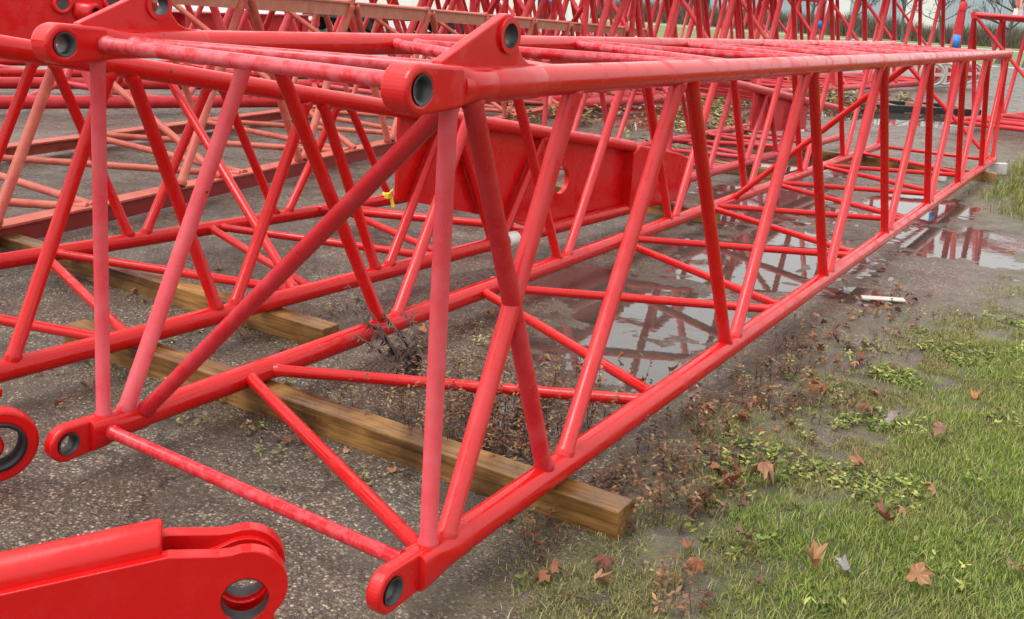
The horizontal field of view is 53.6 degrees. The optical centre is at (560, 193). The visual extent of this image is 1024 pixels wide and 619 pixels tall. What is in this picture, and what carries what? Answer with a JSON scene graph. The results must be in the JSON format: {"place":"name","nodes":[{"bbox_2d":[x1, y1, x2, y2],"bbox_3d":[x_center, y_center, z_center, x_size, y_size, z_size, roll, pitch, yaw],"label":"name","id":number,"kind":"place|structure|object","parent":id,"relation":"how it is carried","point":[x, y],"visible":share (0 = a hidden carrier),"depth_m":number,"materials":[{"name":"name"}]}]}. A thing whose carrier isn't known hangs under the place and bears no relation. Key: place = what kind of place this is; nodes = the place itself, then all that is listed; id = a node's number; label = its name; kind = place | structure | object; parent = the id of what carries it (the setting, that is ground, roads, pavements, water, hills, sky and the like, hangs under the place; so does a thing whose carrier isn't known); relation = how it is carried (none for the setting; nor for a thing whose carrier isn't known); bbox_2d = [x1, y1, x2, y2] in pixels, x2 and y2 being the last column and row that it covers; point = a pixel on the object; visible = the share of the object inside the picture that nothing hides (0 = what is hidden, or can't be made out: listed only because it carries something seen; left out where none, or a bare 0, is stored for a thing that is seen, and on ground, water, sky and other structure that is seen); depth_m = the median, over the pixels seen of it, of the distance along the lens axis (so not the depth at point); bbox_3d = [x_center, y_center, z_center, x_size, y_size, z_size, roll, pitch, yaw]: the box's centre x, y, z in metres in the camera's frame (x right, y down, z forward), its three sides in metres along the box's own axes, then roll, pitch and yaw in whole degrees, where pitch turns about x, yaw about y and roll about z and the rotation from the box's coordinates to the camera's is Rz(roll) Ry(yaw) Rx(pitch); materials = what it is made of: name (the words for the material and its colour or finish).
{"place":"outdoors","nodes":[
{"label":"outdoors","id":0,"kind":"place"},
{"bbox_2d":[355,0,589,22],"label":"shed","id":1,"kind":"structure","parent":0,"point":[568,16],"depth_m":88.85,"materials":[{"name":"white paint"}]},
{"bbox_2d":[355,0,369,2],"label":"door","id":2,"kind":"structure","parent":1,"relation":"in","point":[365,1],"depth_m":89.47,"materials":[{"name":"white paint"}]},
{"bbox_2d":[411,0,455,10],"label":"door","id":3,"kind":"structure","parent":1,"relation":"in","point":[413,2],"depth_m":89.07,"materials":[{"name":"white paint"}]},
{"bbox_2d":[538,0,547,18],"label":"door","id":4,"kind":"structure","parent":1,"relation":"in","point":[538,0],"depth_m":88.45,"materials":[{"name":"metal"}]},
{"bbox_2d":[0,8,1023,618],"bbox_3d":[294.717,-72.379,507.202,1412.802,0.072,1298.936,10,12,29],"label":"ground","id":5,"kind":"structure","parent":0,"point":[960,258],"depth_m":5.02,"materials":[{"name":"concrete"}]},
{"bbox_2d":[0,406,38,481],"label":"pin link","id":6,"kind":"object","parent":5,"relation":"on","point":[18,458],"visible":1,"depth_m":3.51,"materials":[{"name":"red paint"}]},
{"bbox_2d":[0,0,119,43],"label":"head plate","id":7,"kind":"object","parent":5,"relation":"on","point":[24,19],"visible":0.59,"depth_m":6.27,"materials":[{"name":"red paint"}]},
{"bbox_2d":[54,396,66,406],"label":"fallen leaf","id":8,"kind":"object","parent":5,"relation":"on","point":[60,401],"visible":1,"depth_m":4.21,"materials":[{"name":"brown plant"}]},
{"bbox_2d":[79,378,92,391],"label":"fallen leaf","id":9,"kind":"object","parent":5,"relation":"on","point":[87,383],"visible":1,"depth_m":4.40,"materials":[{"name":"brown plant"}]},
{"bbox_2d":[0,518,287,618],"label":"pin link","id":10,"kind":"object","parent":5,"relation":"on","point":[152,569],"visible":1,"depth_m":2.60,"materials":[{"name":"red paint"}]},
{"bbox_2d":[0,233,338,343],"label":"timber","id":11,"kind":"object","parent":5,"relation":"on","point":[289,324],"visible":0.51,"depth_m":5.62,"materials":[{"name":"brown wood"}]},
{"bbox_2d":[0,35,690,396],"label":"boom section","id":12,"kind":"object","parent":11,"relation":"on","point":[614,191],"visible":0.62,"depth_m":5.88,"materials":[{"name":"red paint"}]},
{"bbox_2d":[382,189,394,207],"bbox_3d":[-1.319,0.034,7.742,0.114,0.150,0.050,10,12,29],"label":"ribbon","id":13,"kind":"object","parent":12,"relation":"attached to","point":[388,195],"visible":1,"depth_m":7.74,"materials":[{"name":"yellow plastic"}]},
{"bbox_2d":[155,11,319,59],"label":"channel beam","id":14,"kind":"structure","parent":5,"relation":"on","point":[205,18],"depth_m":23.06,"materials":[{"name":"red metal"}]},
{"bbox_2d":[0,0,546,78],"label":"boom section","id":15,"kind":"object","parent":5,"relation":"on","point":[8,68],"visible":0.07,"depth_m":19.33,"materials":[{"name":"red paint"}]},
{"bbox_2d":[50,276,560,486],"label":"sparse weeds","id":16,"kind":"object","parent":5,"relation":"on","point":[250,425],"visible":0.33,"depth_m":4.51,"materials":[{"name":"plant"}]},
{"bbox_2d":[0,0,636,108],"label":"boom section","id":17,"kind":"object","parent":5,"relation":"on","point":[116,100],"visible":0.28,"depth_m":15.40,"materials":[{"name":"red paint"}]},
{"bbox_2d":[0,0,647,238],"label":"boom section","id":18,"kind":"object","parent":5,"relation":"on","point":[35,225],"visible":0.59,"depth_m":9.66,"materials":[{"name":"red paint"}]},
{"bbox_2d":[64,319,632,540],"bbox_3d":[-1.083,0.913,4.254,3.035,0.116,0.120,10,12,29],"label":"timber","id":19,"kind":"object","parent":5,"relation":"on","point":[592,508],"visible":0.63,"depth_m":3.96,"materials":[{"name":"brown wood"}]},
{"bbox_2d":[31,0,1012,614],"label":"boom section","id":20,"kind":"object","parent":19,"relation":"on","point":[471,74],"visible":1,"depth_m":3.83,"materials":[{"name":"red paint"}]},
{"bbox_2d":[302,13,463,33],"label":"flatbed trailer","id":21,"kind":"object","parent":5,"relation":"on","point":[333,18],"visible":0.12,"depth_m":45.47,"materials":[{"name":"black paint"}]},
{"bbox_2d":[345,284,425,387],"bbox_3d":[-0.814,0.662,4.811,0.448,0.433,0.329,10,12,29],"label":"withered weed","id":22,"kind":"object","parent":5,"relation":"on","point":[409,364],"visible":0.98,"depth_m":4.74,"materials":[{"name":"brown plant"}]},
{"bbox_2d":[336,310,652,465],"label":"dead stalks","id":23,"kind":"object","parent":5,"relation":"on","point":[491,429],"visible":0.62,"depth_m":4.28,"materials":[{"name":"brown plant"}]},
{"bbox_2d":[8,200,1015,618],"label":"leaf litter","id":24,"kind":"object","parent":5,"relation":"on","point":[542,574],"visible":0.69,"depth_m":4.82,"materials":[{"name":"brown plant"}]},
{"bbox_2d":[594,554,612,570],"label":"fallen leaf","id":25,"kind":"object","parent":5,"relation":"on","point":[605,560],"visible":1,"depth_m":3.27,"materials":[{"name":"red plant"}]},
{"bbox_2d":[594,568,612,583],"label":"fallen leaf","id":26,"kind":"object","parent":5,"relation":"on","point":[599,575],"visible":1,"depth_m":3.19,"materials":[{"name":"brown plant"}]},
{"bbox_2d":[422,0,826,59],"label":"boom section","id":27,"kind":"object","parent":5,"relation":"on","point":[665,4],"visible":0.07,"depth_m":27.58,"materials":[{"name":"red paint"}]},
{"bbox_2d":[476,0,790,39],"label":"boom section","id":28,"kind":"object","parent":5,"relation":"on","point":[601,2],"visible":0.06,"depth_m":36.40,"materials":[{"name":"red paint"}]},
{"bbox_2d":[555,183,720,223],"bbox_3d":[0.463,0.060,9.410,2.150,0.116,0.120,10,12,29],"label":"timber","id":29,"kind":"object","parent":5,"relation":"on","point":[657,210],"visible":0.21,"depth_m":9.09,"materials":[{"name":"brown wood"}]},
{"bbox_2d":[491,319,824,618],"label":"dead weed clumps","id":30,"kind":"object","parent":5,"relation":"on","point":[664,571],"visible":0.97,"depth_m":3.83,"materials":[{"name":"brown plant"}]},
{"bbox_2d":[682,537,694,547],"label":"fallen leaf","id":31,"kind":"object","parent":5,"relation":"on","point":[685,544],"visible":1,"depth_m":3.43,"materials":[{"name":"orange plant"}]},
{"bbox_2d":[542,59,846,181],"bbox_3d":[2.029,-1.114,12.654,1.588,1.202,6.227,10,12,29],"label":"boom section","id":32,"kind":"object","parent":5,"relation":"on","point":[759,97],"visible":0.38,"depth_m":12.09,"materials":[{"name":"red paint"}]},
{"bbox_2d":[687,556,705,578],"bbox_3d":[0.442,1.209,3.268,0.059,0.049,0.061,5,11,8],"label":"fallen leaf","id":33,"kind":"object","parent":5,"relation":"on","point":[695,564],"visible":1,"depth_m":3.27,"materials":[{"name":"orange plant"}]},
{"bbox_2d":[695,402,715,414],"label":"fallen leaf","id":34,"kind":"object","parent":5,"relation":"on","point":[707,406],"visible":0.75,"depth_m":4.56,"materials":[{"name":"brown plant"}]},
{"bbox_2d":[502,77,912,149],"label":"weeds","id":35,"kind":"object","parent":5,"relation":"on","point":[716,115],"visible":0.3,"depth_m":16.22,"materials":[{"name":"green plant"}]},
{"bbox_2d":[469,0,964,107],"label":"boom section","id":36,"kind":"object","parent":5,"relation":"on","point":[852,81],"visible":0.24,"depth_m":25.46,"materials":[{"name":"red paint"}]},
{"bbox_2d":[433,273,1023,618],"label":"weedy grass","id":37,"kind":"structure","parent":5,"relation":"on","point":[942,338],"depth_m":4.02,"materials":[{"name":"green plant"}]},
{"bbox_2d":[686,156,772,178],"bbox_3d":[1.493,-0.387,12.189,2.300,0.116,0.120,10,12,29],"label":"timber","id":38,"kind":"object","parent":5,"relation":"on","point":[749,170],"visible":0.02,"depth_m":11.73,"materials":[{"name":"brown wood"}]},
{"bbox_2d":[722,465,743,485],"bbox_3d":[0.669,1.089,3.878,0.070,0.099,0.072,-5,14,-39],"label":"fallen leaf","id":39,"kind":"object","parent":5,"relation":"on","point":[733,478],"visible":0.89,"depth_m":3.88,"materials":[{"name":"brown plant"}]},
{"bbox_2d":[749,461,775,485],"bbox_3d":[0.790,1.081,3.908,0.096,0.100,0.105,0,11,-19],"label":"fallen leaf","id":40,"kind":"object","parent":5,"relation":"on","point":[765,468],"visible":1,"depth_m":3.88,"materials":[{"name":"brown plant"}]},
{"bbox_2d":[514,290,1023,618],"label":"clover","id":41,"kind":"object","parent":5,"relation":"on","point":[882,427],"visible":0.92,"depth_m":4.13,"materials":[{"name":"green plant"}]},
{"bbox_2d":[849,449,868,465],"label":"fallen leaf","id":42,"kind":"object","parent":41,"relation":"on","point":[856,458],"visible":1,"depth_m":4.12,"materials":[{"name":"brown plant"}]},
{"bbox_2d":[856,403,877,415],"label":"fallen leaf","id":43,"kind":"object","parent":41,"relation":"on","point":[865,405],"visible":1,"depth_m":4.71,"materials":[{"name":"brown plant"}]},
{"bbox_2d":[642,298,956,608],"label":"dry weeds","id":44,"kind":"object","parent":5,"relation":"on","point":[725,451],"visible":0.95,"depth_m":4.83,"materials":[{"name":"plant"}]},
{"bbox_2d":[590,18,1023,51],"bbox_3d":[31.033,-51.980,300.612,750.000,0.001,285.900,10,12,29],"label":"grass verge","id":45,"kind":"object","parent":5,"relation":"on","point":[983,47],"depth_m":143.56,"materials":[{"name":"plant"}]},
{"bbox_2d":[590,0,1023,48],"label":"brush","id":46,"kind":"object","parent":45,"relation":"on","point":[1014,40],"visible":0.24,"depth_m":153.95,"materials":[{"name":"brown plant"}]},
{"bbox_2d":[810,2,818,28],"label":"bare tree","id":47,"kind":"object","parent":5,"relation":"on","point":[813,10],"visible":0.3,"depth_m":133.91,"materials":[{"name":"grey plant"}]},
{"bbox_2d":[811,379,826,395],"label":"fallen leaf","id":48,"kind":"object","parent":5,"relation":"on","point":[824,389],"visible":0.85,"depth_m":4.89,"materials":[{"name":"brown plant"}]},
{"bbox_2d":[657,325,1023,618],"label":"lawn grass","id":49,"kind":"structure","parent":5,"relation":"on","point":[1015,433],"depth_m":3.63,"materials":[{"name":"green plant"}]},
{"bbox_2d":[731,523,757,542],"bbox_3d":[0.626,1.165,3.448,0.076,0.054,0.092,-6,15,-44],"label":"fallen leaf","id":50,"kind":"object","parent":49,"relation":"on","point":[739,529],"visible":0.96,"depth_m":3.46,"materials":[{"name":"brown plant"}]},
{"bbox_2d":[805,539,827,568],"bbox_3d":[0.820,1.160,3.267,0.068,0.094,0.068,10,12,29],"label":"fallen leaf","id":51,"kind":"object","parent":49,"relation":"on","point":[815,552],"visible":1,"depth_m":3.27,"materials":[{"name":"brown plant"}]},
{"bbox_2d":[833,554,850,571],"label":"fallen leaf","id":52,"kind":"object","parent":49,"relation":"on","point":[843,563],"visible":1,"depth_m":3.27,"materials":[{"name":"white plant"}]},
{"bbox_2d":[932,420,945,437],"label":"fallen leaf","id":53,"kind":"object","parent":49,"relation":"on","point":[938,428],"visible":1,"depth_m":4.38,"materials":[{"name":"brown plant"}]},
{"bbox_2d":[1006,554,1023,569],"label":"fallen leaf","id":54,"kind":"object","parent":49,"relation":"on","point":[1012,563],"visible":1,"depth_m":3.33,"materials":[{"name":"brown plant"}]},
{"bbox_2d":[706,136,997,181],"bbox_3d":[3.674,-0.496,13.580,4.080,0.116,0.120,10,12,29],"label":"timber","id":55,"kind":"object","parent":5,"relation":"on","point":[982,176],"visible":0.38,"depth_m":13.24,"materials":[{"name":"brown wood"}]},
{"bbox_2d":[851,0,879,38],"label":"bare tree","id":56,"kind":"object","parent":5,"relation":"on","point":[857,23],"visible":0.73,"depth_m":135.65,"materials":[{"name":"brown plant"}]},
{"bbox_2d":[861,295,905,301],"bbox_3d":[2.159,0.704,6.766,0.281,0.022,0.076,5,11,8],"label":"plank","id":57,"kind":"object","parent":5,"relation":"on","point":[881,298],"visible":1,"depth_m":6.75,"materials":[{"name":"white wood"}]},
{"bbox_2d":[873,497,896,520],"bbox_3d":[1.142,1.129,3.584,0.077,0.078,0.080,-2,12,-29],"label":"fallen leaf","id":58,"kind":"object","parent":5,"relation":"on","point":[883,513],"visible":1,"depth_m":3.58,"materials":[{"name":"brown plant"}]},
{"bbox_2d":[884,410,900,421],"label":"fallen leaf","id":59,"kind":"object","parent":5,"relation":"on","point":[892,415],"visible":0.99,"depth_m":4.65,"materials":[{"name":"beige plant"}]},
{"bbox_2d":[825,97,981,115],"bbox_3d":[7.631,-1.948,22.672,3.090,0.140,1.410,2,11,-11],"label":"steel skid","id":60,"kind":"object","parent":5,"relation":"on","point":[901,106],"visible":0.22,"depth_m":22.13,"materials":[{"name":"black metal"}]},
{"bbox_2d":[891,0,925,41],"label":"bare tree","id":61,"kind":"object","parent":5,"relation":"on","point":[903,20],"visible":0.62,"depth_m":130.95,"materials":[{"name":"grey plant"}]},
{"bbox_2d":[906,562,934,584],"bbox_3d":[1.144,1.210,3.216,0.087,0.071,0.078,10,12,29],"label":"fallen leaf","id":62,"kind":"object","parent":5,"relation":"on","point":[920,571],"visible":1,"depth_m":3.20,"materials":[{"name":"orange plant"}]},
{"bbox_2d":[919,64,945,85],"bbox_3d":[11.178,-3.581,30.401,0.720,0.720,0.480,6,11,13],"label":"cable reel","id":63,"kind":"object","parent":5,"relation":"on","point":[941,76],"visible":0.4,"depth_m":30.16,"materials":[{"name":"metal"}]},
{"bbox_2d":[905,0,973,44],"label":"bare tree","id":64,"kind":"object","parent":5,"relation":"on","point":[939,21],"visible":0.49,"depth_m":126.42,"materials":[{"name":"grey plant"}]},
{"bbox_2d":[938,171,946,181],"bbox_3d":[4.649,-0.225,12.371,0.150,0.160,0.100,10,12,29],"label":"white block","id":65,"kind":"object","parent":5,"relation":"on","point":[942,178],"depth_m":12.32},
{"bbox_2d":[935,63,951,85],"bbox_3d":[11.913,-3.705,31.336,0.720,0.720,0.480,6,11,13],"label":"cable reel","id":66,"kind":"object","parent":5,"relation":"on","point":[945,82],"visible":0.27,"depth_m":31.12,"materials":[{"name":"metal"}]},
{"bbox_2d":[945,1,967,130],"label":"upright post","id":67,"kind":"object","parent":5,"relation":"on","point":[963,6],"visible":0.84,"depth_m":18.35,"materials":[{"name":"red metal"}]},
{"bbox_2d":[952,35,960,47],"bbox_3d":[7.231,-2.769,18.440,0.148,0.233,0.148,10,12,29],"label":"strap","id":68,"kind":"object","parent":67,"relation":"attached to","point":[956,41],"visible":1,"depth_m":18.38,"materials":[{"name":"blue fabric"}]},
{"bbox_2d":[967,63,976,84],"bbox_3d":[13.022,-3.866,32.611,0.720,0.720,0.480,6,11,13],"label":"cable reel","id":69,"kind":"object","parent":5,"relation":"on","point":[969,81],"visible":0.18,"depth_m":32.38,"materials":[{"name":"metal"}]},
{"bbox_2d":[968,62,981,83],"bbox_3d":[13.613,-3.985,33.466,0.720,0.720,0.480,6,11,13],"label":"cable reel","id":70,"kind":"object","parent":5,"relation":"on","point":[978,65],"visible":0.21,"depth_m":33.23,"materials":[{"name":"metal"}]},
{"bbox_2d":[950,112,1023,131],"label":"lattice panel","id":71,"kind":"object","parent":5,"relation":"on","point":[1011,121],"visible":0.73,"depth_m":18.35,"materials":[{"name":"red paint"}]},
{"bbox_2d":[965,12,1023,115],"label":"boom section","id":72,"kind":"object","parent":5,"relation":"on","point":[979,16],"visible":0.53,"depth_m":19.14,"materials":[{"name":"red paint"}]},
{"bbox_2d":[968,151,1023,219],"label":"bank grass","id":73,"kind":"structure","parent":5,"relation":"on","point":[1015,187],"depth_m":11.54,"materials":[{"name":"green plant"}]},
{"bbox_2d":[987,162,1007,174],"bbox_3d":[5.748,-0.326,13.315,0.223,0.160,0.183,7,11,15],"label":"concrete block","id":74,"kind":"object","parent":5,"relation":"on","point":[999,167],"depth_m":13.23,"materials":[{"name":"white concrete"}]},
{"bbox_2d":[157,3,1023,68],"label":"road","id":75,"kind":"structure","parent":0,"point":[221,9],"depth_m":65.61,"materials":[{"name":"grey asphalt"}]},
{"bbox_2d":[411,55,953,163],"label":"water","id":76,"kind":"structure","parent":0,"point":[900,116],"depth_m":19.18,"materials":[{"name":"grey liquid"}]},
{"bbox_2d":[590,19,1018,51],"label":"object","id":77,"kind":"structure","parent":0,"point":[844,38],"depth_m":128.44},
{"bbox_2d":[590,20,1023,67],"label":"lawn","id":78,"kind":"structure","parent":0,"point":[661,31],"depth_m":103.81,"materials":[{"name":"green plant"}]},
{"bbox_2d":[968,0,1023,63],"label":"bare tree","id":79,"kind":"object","parent":78,"relation":"on","point":[1008,28],"visible":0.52,"depth_m":63.33,"materials":[{"name":"grey plant"}]},
{"bbox_2d":[604,0,1023,31],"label":"warehouse","id":80,"kind":"structure","parent":0,"point":[950,10],"depth_m":176.09,"materials":[{"name":"white paint"}]},
{"bbox_2d":[681,0,709,9],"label":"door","id":81,"kind":"structure","parent":80,"relation":"in","point":[687,1],"depth_m":182.83,"materials":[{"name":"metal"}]},
{"bbox_2d":[826,0,850,16],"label":"door","id":82,"kind":"structure","parent":80,"relation":"in","point":[844,5],"depth_m":178.36,"materials":[{"name":"white paint"}]},
{"bbox_2d":[905,0,937,30],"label":"door","id":83,"kind":"structure","parent":80,"relation":"in","point":[929,4],"depth_m":176.19,"materials":[{"name":"white paint"}]},
{"bbox_2d":[1013,0,1022,15],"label":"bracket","id":84,"kind":"object","parent":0,"point":[1018,10],"visible":0.84,"depth_m":19.92,"materials":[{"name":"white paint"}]}
]}

